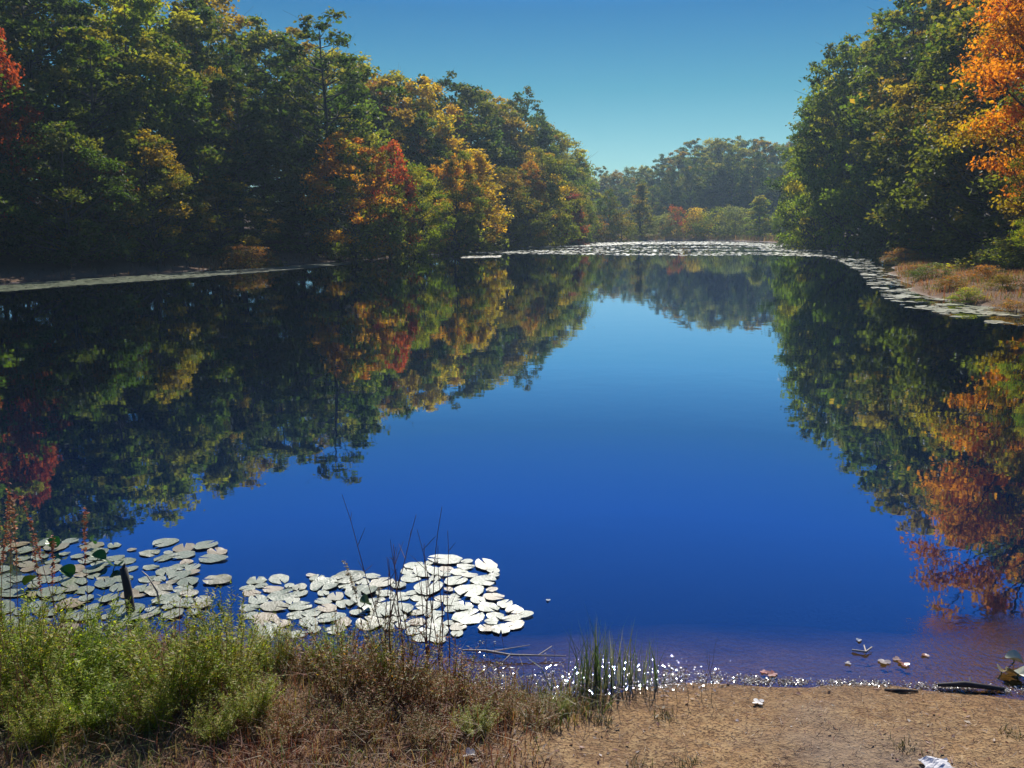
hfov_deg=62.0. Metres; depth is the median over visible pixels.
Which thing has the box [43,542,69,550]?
lily pad
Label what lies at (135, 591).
lily pad
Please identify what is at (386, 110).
maple tree
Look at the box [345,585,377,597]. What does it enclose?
lily pad
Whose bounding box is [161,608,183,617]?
lily pad
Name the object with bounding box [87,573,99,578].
lily pad
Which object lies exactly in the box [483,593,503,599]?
lily pad
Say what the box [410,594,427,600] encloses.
lily pad
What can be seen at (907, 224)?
broadleaf tree
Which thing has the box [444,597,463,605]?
lily pad
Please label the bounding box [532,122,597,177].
broadleaf tree
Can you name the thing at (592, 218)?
broadleaf tree
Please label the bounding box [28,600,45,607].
lily pad
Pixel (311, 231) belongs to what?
young tree
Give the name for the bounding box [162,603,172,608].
lily pad
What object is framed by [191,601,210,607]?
lily pad
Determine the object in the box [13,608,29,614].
lily pad
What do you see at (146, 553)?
lily pad
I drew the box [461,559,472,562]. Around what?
lily pad
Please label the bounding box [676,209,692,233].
young tree
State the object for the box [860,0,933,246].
broadleaf tree
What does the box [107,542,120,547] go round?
lily pad
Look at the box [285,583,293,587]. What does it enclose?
lily pad
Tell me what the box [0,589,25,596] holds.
lily pad
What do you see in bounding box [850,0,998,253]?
broadleaf tree
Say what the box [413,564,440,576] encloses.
lily pad
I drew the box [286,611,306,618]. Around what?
lily pad
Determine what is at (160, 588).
lily pad
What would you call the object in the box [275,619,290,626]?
lily pad
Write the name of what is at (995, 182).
broadleaf tree
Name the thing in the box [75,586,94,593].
lily pad
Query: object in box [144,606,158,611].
lily pad
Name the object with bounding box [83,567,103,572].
lily pad
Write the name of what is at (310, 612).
lily pad
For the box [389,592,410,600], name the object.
lily pad
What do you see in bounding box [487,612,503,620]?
lily pad
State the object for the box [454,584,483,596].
lily pad
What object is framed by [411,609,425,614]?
lily pad
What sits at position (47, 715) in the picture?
leafy bush
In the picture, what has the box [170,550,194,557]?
lily pad
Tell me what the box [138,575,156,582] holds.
lily pad
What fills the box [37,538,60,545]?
lily pad
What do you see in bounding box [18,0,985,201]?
sky
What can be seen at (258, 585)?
lily pad
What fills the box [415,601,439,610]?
lily pad
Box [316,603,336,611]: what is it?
lily pad
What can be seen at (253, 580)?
lily pad
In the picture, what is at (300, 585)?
lily pad
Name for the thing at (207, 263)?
mound grass
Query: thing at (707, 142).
broadleaf tree
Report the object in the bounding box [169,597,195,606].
lily pad
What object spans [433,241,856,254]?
lily pads
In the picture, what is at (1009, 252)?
bush
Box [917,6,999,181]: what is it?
broadleaf tree
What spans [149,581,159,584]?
lily pad
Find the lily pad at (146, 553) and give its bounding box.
[139,550,159,556]
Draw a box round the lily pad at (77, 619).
[73,609,102,620]
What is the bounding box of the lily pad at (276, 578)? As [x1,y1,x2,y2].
[269,574,288,583]
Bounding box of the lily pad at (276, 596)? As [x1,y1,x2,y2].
[267,588,294,600]
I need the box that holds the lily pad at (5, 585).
[0,582,11,589]
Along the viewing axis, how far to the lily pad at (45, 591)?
5.93 m
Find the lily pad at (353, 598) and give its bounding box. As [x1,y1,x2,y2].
[351,595,360,601]
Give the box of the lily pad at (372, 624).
[356,615,383,629]
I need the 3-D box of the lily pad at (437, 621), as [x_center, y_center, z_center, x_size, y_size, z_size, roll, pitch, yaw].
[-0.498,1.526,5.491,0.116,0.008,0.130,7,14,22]
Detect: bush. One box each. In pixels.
[0,582,67,664]
[0,583,152,697]
[0,592,79,702]
[0,650,68,730]
[0,673,75,752]
[21,650,150,731]
[51,595,175,685]
[103,584,238,717]
[104,652,186,737]
[169,580,282,698]
[178,691,246,746]
[207,242,257,264]
[208,653,289,729]
[220,240,286,268]
[240,615,308,673]
[252,687,333,743]
[260,256,287,266]
[269,621,334,675]
[293,607,394,697]
[296,615,357,669]
[323,680,396,740]
[333,608,450,708]
[361,617,410,679]
[391,695,459,749]
[399,631,501,708]
[446,697,503,738]
[462,662,539,718]
[509,688,564,728]
[542,687,574,712]
[552,218,599,242]
[584,211,614,241]
[603,207,642,241]
[646,212,686,238]
[657,202,697,237]
[671,204,717,237]
[688,203,747,238]
[713,204,753,237]
[768,209,839,249]
[879,247,937,265]
[898,264,926,276]
[905,262,964,280]
[930,275,975,290]
[933,233,1023,270]
[943,287,989,303]
[952,265,1010,280]
[966,274,1023,290]
[984,299,1023,314]
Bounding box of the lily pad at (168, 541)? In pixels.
[152,538,178,546]
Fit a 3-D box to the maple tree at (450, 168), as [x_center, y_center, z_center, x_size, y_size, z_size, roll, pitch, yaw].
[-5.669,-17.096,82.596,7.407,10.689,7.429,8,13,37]
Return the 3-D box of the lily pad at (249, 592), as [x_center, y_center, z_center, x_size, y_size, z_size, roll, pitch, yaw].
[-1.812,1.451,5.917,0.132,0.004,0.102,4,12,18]
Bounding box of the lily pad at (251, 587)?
[239,584,255,590]
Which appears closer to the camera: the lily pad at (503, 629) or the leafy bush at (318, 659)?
the leafy bush at (318, 659)
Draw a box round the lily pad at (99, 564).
[90,560,110,566]
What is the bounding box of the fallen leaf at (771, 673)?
[767,670,777,675]
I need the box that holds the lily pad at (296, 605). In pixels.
[288,601,311,609]
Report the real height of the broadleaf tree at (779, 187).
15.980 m
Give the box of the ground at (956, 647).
[0,197,1023,767]
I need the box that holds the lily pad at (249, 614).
[244,612,257,618]
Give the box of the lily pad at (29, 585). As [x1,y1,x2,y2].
[27,582,40,587]
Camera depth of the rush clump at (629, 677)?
4.71 m
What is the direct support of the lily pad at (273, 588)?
on the water
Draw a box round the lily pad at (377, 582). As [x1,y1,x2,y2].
[369,577,394,586]
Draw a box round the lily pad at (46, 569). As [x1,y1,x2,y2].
[36,564,61,574]
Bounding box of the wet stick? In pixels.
[884,689,918,691]
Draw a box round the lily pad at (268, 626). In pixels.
[255,622,279,637]
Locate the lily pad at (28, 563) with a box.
[17,561,35,566]
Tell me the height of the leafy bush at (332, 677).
0.406 m
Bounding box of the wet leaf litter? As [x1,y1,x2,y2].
[473,640,1023,701]
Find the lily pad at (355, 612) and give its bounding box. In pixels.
[349,609,365,614]
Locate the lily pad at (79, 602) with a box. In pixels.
[54,598,84,607]
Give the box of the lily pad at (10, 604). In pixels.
[0,599,14,609]
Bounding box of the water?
[0,240,1023,696]
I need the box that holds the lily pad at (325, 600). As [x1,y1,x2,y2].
[314,597,331,603]
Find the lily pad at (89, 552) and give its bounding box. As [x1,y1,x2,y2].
[84,548,108,555]
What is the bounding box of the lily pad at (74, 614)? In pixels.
[59,610,81,618]
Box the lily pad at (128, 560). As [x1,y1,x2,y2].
[114,557,135,564]
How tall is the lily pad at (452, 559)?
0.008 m
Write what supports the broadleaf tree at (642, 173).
on the ground at (956, 647)
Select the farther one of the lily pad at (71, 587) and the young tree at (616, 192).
the young tree at (616, 192)
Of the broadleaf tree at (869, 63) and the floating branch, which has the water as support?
the floating branch
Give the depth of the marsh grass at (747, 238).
168.79 m
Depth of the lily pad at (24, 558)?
6.53 m
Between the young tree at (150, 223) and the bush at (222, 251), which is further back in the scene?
the young tree at (150, 223)
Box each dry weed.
[215,600,245,653]
[341,560,386,668]
[342,495,446,690]
[413,530,458,668]
[470,625,541,701]
[550,645,594,695]
[663,637,716,705]
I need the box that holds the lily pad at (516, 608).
[505,605,523,613]
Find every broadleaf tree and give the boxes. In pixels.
[0,0,73,175]
[0,0,163,202]
[0,39,31,159]
[0,39,61,119]
[0,120,146,265]
[1,0,71,137]
[2,0,117,144]
[27,1,192,211]
[29,17,146,245]
[40,0,217,232]
[46,148,143,260]
[88,31,250,247]
[90,128,224,263]
[141,0,294,228]
[143,0,285,236]
[185,64,251,244]
[194,65,289,243]
[219,14,309,219]
[233,81,363,244]
[246,21,329,228]
[260,6,413,253]
[290,45,397,197]
[293,42,395,137]
[298,110,409,239]
[344,73,416,184]
[372,66,438,139]
[384,73,475,218]
[385,162,456,257]
[394,110,447,237]
[410,67,506,190]
[434,82,540,209]
[440,89,537,203]
[440,114,498,236]
[442,145,517,251]
[481,166,551,248]
[486,133,547,236]
[491,102,552,206]
[496,99,553,188]
[502,86,558,180]
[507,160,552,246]
[522,113,580,204]
[529,140,584,218]
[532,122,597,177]
[538,181,589,243]
[547,154,589,223]
[556,138,603,213]
[560,186,603,242]
[592,166,608,191]
[602,176,616,208]
[611,170,623,184]
[617,176,635,208]
[618,166,643,189]
[621,190,637,226]
[632,166,655,211]
[637,165,653,182]
[641,185,667,229]
[647,163,669,201]
[649,154,670,184]
[650,168,688,225]
[655,153,693,211]
[664,149,690,227]
[671,164,710,233]
[676,138,708,174]
[679,151,710,202]
[689,137,723,173]
[698,135,734,229]
[699,138,749,190]
[699,159,728,216]
[708,151,756,232]
[721,141,749,225]
[724,150,777,233]
[733,135,751,172]
[742,139,775,195]
[749,137,776,181]
[749,143,790,209]
[760,102,846,215]
[766,162,785,209]
[770,143,828,228]
[771,78,844,217]
[779,136,796,171]
[786,32,859,249]
[790,19,917,207]
[813,99,953,255]
[816,37,900,207]
[823,100,860,246]
[839,0,964,252]
[840,1,934,246]
[847,36,923,250]
[850,0,993,251]
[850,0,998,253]
[854,60,1011,259]
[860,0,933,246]
[884,33,1023,263]
[896,0,1022,259]
[904,0,1021,210]
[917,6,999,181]
[944,75,1023,262]
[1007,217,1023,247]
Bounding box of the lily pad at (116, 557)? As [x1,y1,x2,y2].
[106,555,124,560]
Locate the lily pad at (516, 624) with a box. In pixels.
[505,620,524,628]
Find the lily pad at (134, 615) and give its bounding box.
[115,613,140,621]
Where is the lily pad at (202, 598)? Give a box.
[195,595,210,601]
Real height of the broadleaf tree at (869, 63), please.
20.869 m
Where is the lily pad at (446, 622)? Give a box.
[443,620,453,624]
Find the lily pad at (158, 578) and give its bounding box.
[153,576,165,580]
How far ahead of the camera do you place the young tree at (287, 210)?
65.96 m
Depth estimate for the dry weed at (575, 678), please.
4.59 m
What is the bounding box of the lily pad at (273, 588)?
[263,586,283,591]
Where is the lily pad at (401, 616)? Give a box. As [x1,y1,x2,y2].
[392,614,406,621]
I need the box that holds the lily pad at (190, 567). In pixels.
[185,563,200,569]
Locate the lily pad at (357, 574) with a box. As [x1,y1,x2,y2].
[331,570,364,582]
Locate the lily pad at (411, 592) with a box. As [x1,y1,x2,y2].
[406,590,417,594]
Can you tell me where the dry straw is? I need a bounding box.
[0,636,1023,767]
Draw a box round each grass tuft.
[593,706,618,729]
[620,752,667,767]
[650,704,680,722]
[671,752,707,767]
[886,732,922,754]
[994,723,1023,739]
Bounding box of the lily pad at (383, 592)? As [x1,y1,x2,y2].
[375,590,394,595]
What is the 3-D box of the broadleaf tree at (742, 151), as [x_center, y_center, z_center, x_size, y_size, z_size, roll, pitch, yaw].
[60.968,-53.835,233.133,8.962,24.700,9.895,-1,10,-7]
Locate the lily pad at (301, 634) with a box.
[289,630,306,637]
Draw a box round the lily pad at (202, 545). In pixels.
[193,540,217,548]
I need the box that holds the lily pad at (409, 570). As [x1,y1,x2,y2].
[401,568,412,573]
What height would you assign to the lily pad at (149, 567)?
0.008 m
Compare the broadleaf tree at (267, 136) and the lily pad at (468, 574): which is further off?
the broadleaf tree at (267, 136)
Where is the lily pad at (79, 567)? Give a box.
[75,564,84,571]
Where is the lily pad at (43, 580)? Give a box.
[29,576,51,583]
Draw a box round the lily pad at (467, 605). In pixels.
[457,602,473,609]
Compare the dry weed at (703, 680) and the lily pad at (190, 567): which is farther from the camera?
the lily pad at (190, 567)
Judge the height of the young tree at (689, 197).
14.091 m
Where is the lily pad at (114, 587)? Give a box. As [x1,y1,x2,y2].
[109,583,122,591]
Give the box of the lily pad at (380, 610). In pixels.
[370,608,388,616]
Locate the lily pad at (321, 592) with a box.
[317,590,328,595]
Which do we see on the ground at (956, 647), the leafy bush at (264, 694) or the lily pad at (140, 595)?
the leafy bush at (264, 694)
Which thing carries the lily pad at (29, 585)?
on the water
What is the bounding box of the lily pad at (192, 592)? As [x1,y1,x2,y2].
[179,589,197,595]
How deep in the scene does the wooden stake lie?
5.60 m
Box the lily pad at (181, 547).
[172,543,194,551]
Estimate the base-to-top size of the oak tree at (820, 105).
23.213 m
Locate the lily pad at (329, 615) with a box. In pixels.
[317,612,345,621]
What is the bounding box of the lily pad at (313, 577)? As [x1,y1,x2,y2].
[309,574,324,579]
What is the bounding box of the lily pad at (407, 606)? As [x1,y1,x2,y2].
[387,602,413,615]
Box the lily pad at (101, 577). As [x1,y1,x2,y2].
[96,576,108,580]
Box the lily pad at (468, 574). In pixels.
[462,572,477,576]
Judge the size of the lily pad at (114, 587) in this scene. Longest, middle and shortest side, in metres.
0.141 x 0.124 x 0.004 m
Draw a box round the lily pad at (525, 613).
[517,610,533,616]
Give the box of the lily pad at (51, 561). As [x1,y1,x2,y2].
[44,558,60,563]
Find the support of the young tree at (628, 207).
on the ground at (956, 647)
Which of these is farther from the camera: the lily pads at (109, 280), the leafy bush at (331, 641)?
the lily pads at (109, 280)
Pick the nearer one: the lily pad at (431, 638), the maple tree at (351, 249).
the lily pad at (431, 638)
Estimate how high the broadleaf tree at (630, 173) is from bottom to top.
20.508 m
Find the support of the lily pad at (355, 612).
on the water
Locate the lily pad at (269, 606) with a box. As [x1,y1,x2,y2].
[260,601,288,610]
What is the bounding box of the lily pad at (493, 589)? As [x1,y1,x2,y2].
[486,587,497,591]
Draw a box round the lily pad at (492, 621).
[484,618,497,623]
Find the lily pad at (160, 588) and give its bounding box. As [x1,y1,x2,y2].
[144,583,172,595]
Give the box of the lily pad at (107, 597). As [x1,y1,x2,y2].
[98,593,117,601]
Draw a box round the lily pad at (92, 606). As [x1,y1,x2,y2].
[83,603,99,609]
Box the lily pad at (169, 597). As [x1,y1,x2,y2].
[151,593,180,603]
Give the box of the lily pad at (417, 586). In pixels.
[413,580,442,594]
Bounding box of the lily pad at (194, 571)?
[187,569,199,574]
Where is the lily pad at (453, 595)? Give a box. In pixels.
[449,593,460,598]
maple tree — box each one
[0,27,53,253]
[295,128,410,260]
[354,139,423,258]
[355,77,431,219]
[415,150,492,254]
[437,103,474,210]
[508,143,585,246]
[551,192,591,244]
[924,0,1023,236]
[998,155,1023,208]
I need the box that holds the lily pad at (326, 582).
[310,577,338,590]
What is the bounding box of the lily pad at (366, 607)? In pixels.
[357,597,388,610]
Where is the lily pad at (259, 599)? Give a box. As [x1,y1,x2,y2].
[248,594,268,603]
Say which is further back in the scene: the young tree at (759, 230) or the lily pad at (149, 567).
the young tree at (759, 230)
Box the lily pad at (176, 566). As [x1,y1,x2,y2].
[169,563,187,569]
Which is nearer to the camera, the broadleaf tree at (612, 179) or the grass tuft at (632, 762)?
the grass tuft at (632, 762)
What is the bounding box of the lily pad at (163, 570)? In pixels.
[155,567,176,575]
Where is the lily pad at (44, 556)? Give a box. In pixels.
[31,554,48,559]
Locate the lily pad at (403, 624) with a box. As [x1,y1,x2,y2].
[395,622,410,628]
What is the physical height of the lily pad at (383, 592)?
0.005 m
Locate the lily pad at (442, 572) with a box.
[436,571,450,575]
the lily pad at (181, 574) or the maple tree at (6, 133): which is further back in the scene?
the maple tree at (6, 133)
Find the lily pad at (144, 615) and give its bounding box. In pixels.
[136,613,153,618]
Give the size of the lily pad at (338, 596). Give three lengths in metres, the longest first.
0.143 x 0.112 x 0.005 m
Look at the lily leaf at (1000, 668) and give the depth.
4.85 m
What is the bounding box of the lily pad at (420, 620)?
[408,618,424,624]
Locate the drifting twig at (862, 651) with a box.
[852,645,871,652]
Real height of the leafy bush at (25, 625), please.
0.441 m
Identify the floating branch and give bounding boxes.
[462,645,565,665]
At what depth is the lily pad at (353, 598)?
5.81 m
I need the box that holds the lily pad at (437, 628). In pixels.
[421,623,447,636]
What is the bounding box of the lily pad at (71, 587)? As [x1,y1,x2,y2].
[61,585,78,591]
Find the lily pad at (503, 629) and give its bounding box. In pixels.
[491,624,509,633]
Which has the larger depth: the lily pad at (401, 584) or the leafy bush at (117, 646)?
the lily pad at (401, 584)
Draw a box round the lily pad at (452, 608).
[444,605,459,611]
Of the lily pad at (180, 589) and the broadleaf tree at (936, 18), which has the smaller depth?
the lily pad at (180, 589)
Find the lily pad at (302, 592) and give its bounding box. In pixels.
[290,589,307,596]
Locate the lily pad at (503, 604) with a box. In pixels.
[497,599,512,607]
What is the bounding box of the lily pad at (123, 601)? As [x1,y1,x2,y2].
[111,600,124,605]
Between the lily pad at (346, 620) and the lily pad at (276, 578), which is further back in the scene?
the lily pad at (276, 578)
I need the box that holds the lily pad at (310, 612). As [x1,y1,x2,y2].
[302,608,320,616]
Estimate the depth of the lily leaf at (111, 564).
6.29 m
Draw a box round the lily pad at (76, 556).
[70,554,84,557]
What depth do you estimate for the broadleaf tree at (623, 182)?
246.86 m
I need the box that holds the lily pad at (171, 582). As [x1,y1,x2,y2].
[166,579,176,583]
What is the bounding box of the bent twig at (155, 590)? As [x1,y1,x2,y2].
[142,571,160,613]
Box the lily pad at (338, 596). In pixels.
[327,592,343,599]
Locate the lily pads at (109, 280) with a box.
[0,255,1023,321]
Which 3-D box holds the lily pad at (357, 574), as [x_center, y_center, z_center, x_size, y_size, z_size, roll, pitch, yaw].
[-1.198,1.395,6.182,0.251,0.015,0.229,-11,14,-40]
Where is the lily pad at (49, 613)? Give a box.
[41,609,54,615]
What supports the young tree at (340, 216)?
on the ground at (956, 647)
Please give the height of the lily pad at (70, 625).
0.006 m
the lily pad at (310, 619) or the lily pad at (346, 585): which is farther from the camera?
the lily pad at (346, 585)
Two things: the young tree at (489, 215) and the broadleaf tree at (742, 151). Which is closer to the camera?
the young tree at (489, 215)
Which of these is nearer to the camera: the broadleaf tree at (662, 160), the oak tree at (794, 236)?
the oak tree at (794, 236)
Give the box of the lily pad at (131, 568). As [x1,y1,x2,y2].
[127,566,138,571]
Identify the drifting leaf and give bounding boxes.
[878,659,890,663]
[898,661,909,666]
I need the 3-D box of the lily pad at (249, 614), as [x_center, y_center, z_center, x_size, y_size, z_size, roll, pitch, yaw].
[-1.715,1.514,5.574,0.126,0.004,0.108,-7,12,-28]
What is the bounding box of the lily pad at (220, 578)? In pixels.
[203,574,231,583]
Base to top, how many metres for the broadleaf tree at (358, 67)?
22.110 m
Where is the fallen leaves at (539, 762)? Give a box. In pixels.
[1,652,1023,767]
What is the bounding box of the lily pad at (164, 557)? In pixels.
[153,552,172,560]
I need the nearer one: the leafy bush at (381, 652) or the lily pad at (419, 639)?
the leafy bush at (381, 652)
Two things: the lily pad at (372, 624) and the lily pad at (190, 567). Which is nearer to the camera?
the lily pad at (372, 624)
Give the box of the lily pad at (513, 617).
[503,614,521,620]
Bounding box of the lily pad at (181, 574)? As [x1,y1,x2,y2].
[168,570,191,579]
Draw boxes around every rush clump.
[561,606,638,692]
[603,624,667,689]
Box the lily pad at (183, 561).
[180,559,192,563]
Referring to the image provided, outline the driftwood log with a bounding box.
[937,677,1004,690]
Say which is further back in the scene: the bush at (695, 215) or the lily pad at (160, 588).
the bush at (695, 215)
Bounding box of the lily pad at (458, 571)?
[450,568,467,574]
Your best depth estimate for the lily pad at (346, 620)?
5.48 m
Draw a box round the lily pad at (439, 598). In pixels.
[434,595,448,601]
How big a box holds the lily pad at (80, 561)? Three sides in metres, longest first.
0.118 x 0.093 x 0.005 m
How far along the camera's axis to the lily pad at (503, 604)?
5.73 m
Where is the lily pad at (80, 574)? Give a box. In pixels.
[74,571,89,576]
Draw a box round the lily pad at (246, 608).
[239,604,259,611]
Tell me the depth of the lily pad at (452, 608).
5.67 m
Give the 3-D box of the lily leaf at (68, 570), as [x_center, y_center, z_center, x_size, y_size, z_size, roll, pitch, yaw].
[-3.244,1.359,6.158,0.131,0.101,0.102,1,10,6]
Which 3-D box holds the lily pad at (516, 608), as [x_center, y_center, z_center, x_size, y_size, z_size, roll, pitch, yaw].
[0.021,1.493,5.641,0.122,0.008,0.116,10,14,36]
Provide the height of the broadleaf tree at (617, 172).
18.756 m
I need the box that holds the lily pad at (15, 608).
[3,606,16,613]
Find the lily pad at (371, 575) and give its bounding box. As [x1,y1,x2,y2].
[364,573,380,577]
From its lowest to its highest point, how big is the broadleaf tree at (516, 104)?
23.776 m
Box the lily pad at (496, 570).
[487,568,499,572]
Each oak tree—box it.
[769,106,860,249]
[771,169,815,246]
[781,38,892,250]
[802,112,924,252]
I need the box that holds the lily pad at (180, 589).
[173,585,192,592]
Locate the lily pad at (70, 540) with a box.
[62,538,78,542]
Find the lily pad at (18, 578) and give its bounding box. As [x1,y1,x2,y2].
[8,575,23,581]
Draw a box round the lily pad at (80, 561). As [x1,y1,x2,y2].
[78,558,92,562]
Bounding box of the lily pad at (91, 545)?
[79,542,103,548]
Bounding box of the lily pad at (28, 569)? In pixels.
[20,566,34,571]
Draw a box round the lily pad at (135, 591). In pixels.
[120,588,138,597]
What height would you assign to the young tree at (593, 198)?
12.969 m
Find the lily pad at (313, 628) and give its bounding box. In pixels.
[307,626,320,632]
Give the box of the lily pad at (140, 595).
[134,593,145,596]
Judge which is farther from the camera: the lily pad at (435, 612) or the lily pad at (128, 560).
the lily pad at (128, 560)
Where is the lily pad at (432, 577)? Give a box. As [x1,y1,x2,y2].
[429,575,440,579]
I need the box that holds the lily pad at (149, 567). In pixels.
[143,564,158,569]
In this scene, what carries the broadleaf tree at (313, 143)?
on the ground at (956, 647)
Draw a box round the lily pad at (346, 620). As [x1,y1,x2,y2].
[336,617,351,625]
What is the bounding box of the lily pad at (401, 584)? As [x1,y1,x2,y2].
[391,581,405,587]
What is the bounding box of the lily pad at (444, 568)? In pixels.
[439,566,453,570]
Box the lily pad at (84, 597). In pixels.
[78,594,93,600]
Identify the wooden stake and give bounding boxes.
[119,563,136,627]
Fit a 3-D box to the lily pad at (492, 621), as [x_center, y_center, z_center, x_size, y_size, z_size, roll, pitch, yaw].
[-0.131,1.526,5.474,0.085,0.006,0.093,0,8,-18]
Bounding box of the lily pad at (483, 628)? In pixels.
[478,624,494,630]
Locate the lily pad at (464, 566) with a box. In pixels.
[457,563,474,569]
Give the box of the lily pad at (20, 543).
[8,541,29,546]
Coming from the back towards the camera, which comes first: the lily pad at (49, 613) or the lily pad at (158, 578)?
the lily pad at (158, 578)
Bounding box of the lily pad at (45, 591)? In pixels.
[37,586,62,596]
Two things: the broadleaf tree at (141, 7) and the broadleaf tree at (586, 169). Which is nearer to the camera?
the broadleaf tree at (141, 7)
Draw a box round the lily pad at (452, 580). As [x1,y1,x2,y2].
[444,576,467,584]
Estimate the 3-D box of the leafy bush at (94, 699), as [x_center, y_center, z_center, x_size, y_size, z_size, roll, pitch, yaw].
[-2.055,1.508,4.123,0.572,0.318,0.566,6,12,31]
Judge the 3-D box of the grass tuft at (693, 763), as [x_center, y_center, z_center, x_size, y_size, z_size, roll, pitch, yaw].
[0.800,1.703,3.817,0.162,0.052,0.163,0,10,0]
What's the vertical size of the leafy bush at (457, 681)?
0.310 m
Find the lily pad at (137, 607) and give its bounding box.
[116,603,144,615]
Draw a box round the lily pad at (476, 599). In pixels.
[470,596,485,602]
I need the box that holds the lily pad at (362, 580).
[355,578,368,583]
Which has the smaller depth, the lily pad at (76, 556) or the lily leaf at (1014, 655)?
the lily leaf at (1014, 655)
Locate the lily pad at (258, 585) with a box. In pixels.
[255,583,267,587]
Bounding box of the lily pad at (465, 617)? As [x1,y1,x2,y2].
[451,608,484,623]
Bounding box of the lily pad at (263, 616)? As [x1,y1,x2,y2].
[251,612,279,625]
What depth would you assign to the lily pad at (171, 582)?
6.10 m
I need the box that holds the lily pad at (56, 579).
[47,575,66,582]
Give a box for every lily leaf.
[22,574,37,587]
[45,536,59,547]
[59,564,75,576]
[77,535,96,547]
[91,549,105,561]
[107,560,123,571]
[359,594,371,608]
[997,664,1009,679]
[1005,650,1023,669]
[1005,666,1023,681]
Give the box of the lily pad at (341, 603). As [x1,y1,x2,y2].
[336,599,354,607]
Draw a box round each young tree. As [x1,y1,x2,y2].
[74,170,191,258]
[132,179,213,242]
[168,174,284,256]
[215,150,304,241]
[250,181,351,254]
[275,153,337,235]
[308,183,370,242]
[336,185,407,245]
[400,196,456,246]
[400,202,432,244]
[456,194,511,241]
[465,200,506,242]
[586,191,602,229]
[590,173,630,224]
[594,189,625,238]
[601,184,643,230]
[612,176,656,208]
[618,203,643,232]
[621,181,659,236]
[643,202,670,232]
[672,184,715,228]
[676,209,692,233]
[686,182,735,226]
[691,190,731,233]
[715,192,750,228]
[742,195,773,238]
[749,196,774,226]
[770,204,788,237]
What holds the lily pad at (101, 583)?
on the water
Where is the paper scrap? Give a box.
[918,756,955,767]
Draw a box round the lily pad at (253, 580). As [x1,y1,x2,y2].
[246,576,266,583]
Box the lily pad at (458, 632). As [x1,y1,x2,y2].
[451,630,462,635]
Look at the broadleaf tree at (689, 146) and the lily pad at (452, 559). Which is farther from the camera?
the broadleaf tree at (689, 146)
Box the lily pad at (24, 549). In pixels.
[12,546,33,552]
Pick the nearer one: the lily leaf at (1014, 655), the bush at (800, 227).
the lily leaf at (1014, 655)
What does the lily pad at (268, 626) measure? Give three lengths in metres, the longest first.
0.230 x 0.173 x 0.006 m
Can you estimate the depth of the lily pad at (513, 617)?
5.53 m
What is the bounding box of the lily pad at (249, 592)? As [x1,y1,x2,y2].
[242,590,260,595]
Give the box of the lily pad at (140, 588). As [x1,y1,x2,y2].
[134,584,151,591]
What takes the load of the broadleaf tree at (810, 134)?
on the ground at (956, 647)
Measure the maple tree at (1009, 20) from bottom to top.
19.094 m
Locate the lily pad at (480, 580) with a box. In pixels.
[470,575,495,584]
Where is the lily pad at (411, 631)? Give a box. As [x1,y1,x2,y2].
[407,626,422,634]
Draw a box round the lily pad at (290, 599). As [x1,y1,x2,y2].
[285,595,299,603]
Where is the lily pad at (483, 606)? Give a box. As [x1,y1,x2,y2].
[478,602,499,610]
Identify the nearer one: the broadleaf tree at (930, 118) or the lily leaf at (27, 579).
the lily leaf at (27, 579)
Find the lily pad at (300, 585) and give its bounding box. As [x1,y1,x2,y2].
[292,583,306,589]
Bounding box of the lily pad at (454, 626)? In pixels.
[450,623,466,629]
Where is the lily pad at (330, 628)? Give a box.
[327,625,344,633]
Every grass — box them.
[0,245,477,281]
[0,466,89,682]
[0,581,628,767]
[0,619,79,755]
[188,254,268,268]
[592,233,896,242]
[895,256,1023,309]
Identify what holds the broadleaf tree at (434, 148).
on the ground at (956, 647)
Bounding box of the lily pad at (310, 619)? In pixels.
[299,616,317,626]
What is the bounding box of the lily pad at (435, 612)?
[424,610,443,616]
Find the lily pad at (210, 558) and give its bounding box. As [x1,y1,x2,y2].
[199,554,227,562]
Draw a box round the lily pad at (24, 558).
[13,556,30,560]
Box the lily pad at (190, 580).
[177,577,198,585]
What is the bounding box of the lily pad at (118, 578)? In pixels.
[114,575,132,581]
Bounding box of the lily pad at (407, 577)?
[401,573,420,581]
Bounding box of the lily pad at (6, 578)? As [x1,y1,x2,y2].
[0,573,13,581]
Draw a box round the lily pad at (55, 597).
[50,593,65,600]
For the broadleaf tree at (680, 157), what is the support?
on the ground at (956, 647)
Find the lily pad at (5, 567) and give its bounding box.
[0,565,9,571]
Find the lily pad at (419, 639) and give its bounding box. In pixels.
[413,633,428,641]
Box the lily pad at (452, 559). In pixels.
[428,554,462,563]
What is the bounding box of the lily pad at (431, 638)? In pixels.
[428,635,445,642]
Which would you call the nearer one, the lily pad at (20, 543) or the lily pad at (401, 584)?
the lily pad at (401, 584)
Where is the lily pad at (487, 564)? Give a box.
[475,558,497,569]
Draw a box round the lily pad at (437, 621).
[427,616,440,623]
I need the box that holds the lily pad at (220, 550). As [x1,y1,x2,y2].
[207,547,227,553]
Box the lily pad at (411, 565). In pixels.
[404,562,422,568]
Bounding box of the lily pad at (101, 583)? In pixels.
[94,577,116,587]
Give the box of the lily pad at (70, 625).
[58,623,77,632]
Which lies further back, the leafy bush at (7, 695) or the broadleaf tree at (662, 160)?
the broadleaf tree at (662, 160)
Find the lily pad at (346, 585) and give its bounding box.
[338,582,354,587]
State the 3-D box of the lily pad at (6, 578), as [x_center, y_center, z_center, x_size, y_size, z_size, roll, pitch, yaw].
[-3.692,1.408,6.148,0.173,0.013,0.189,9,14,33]
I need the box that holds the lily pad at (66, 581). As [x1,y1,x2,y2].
[60,576,87,586]
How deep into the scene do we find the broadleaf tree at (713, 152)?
257.82 m

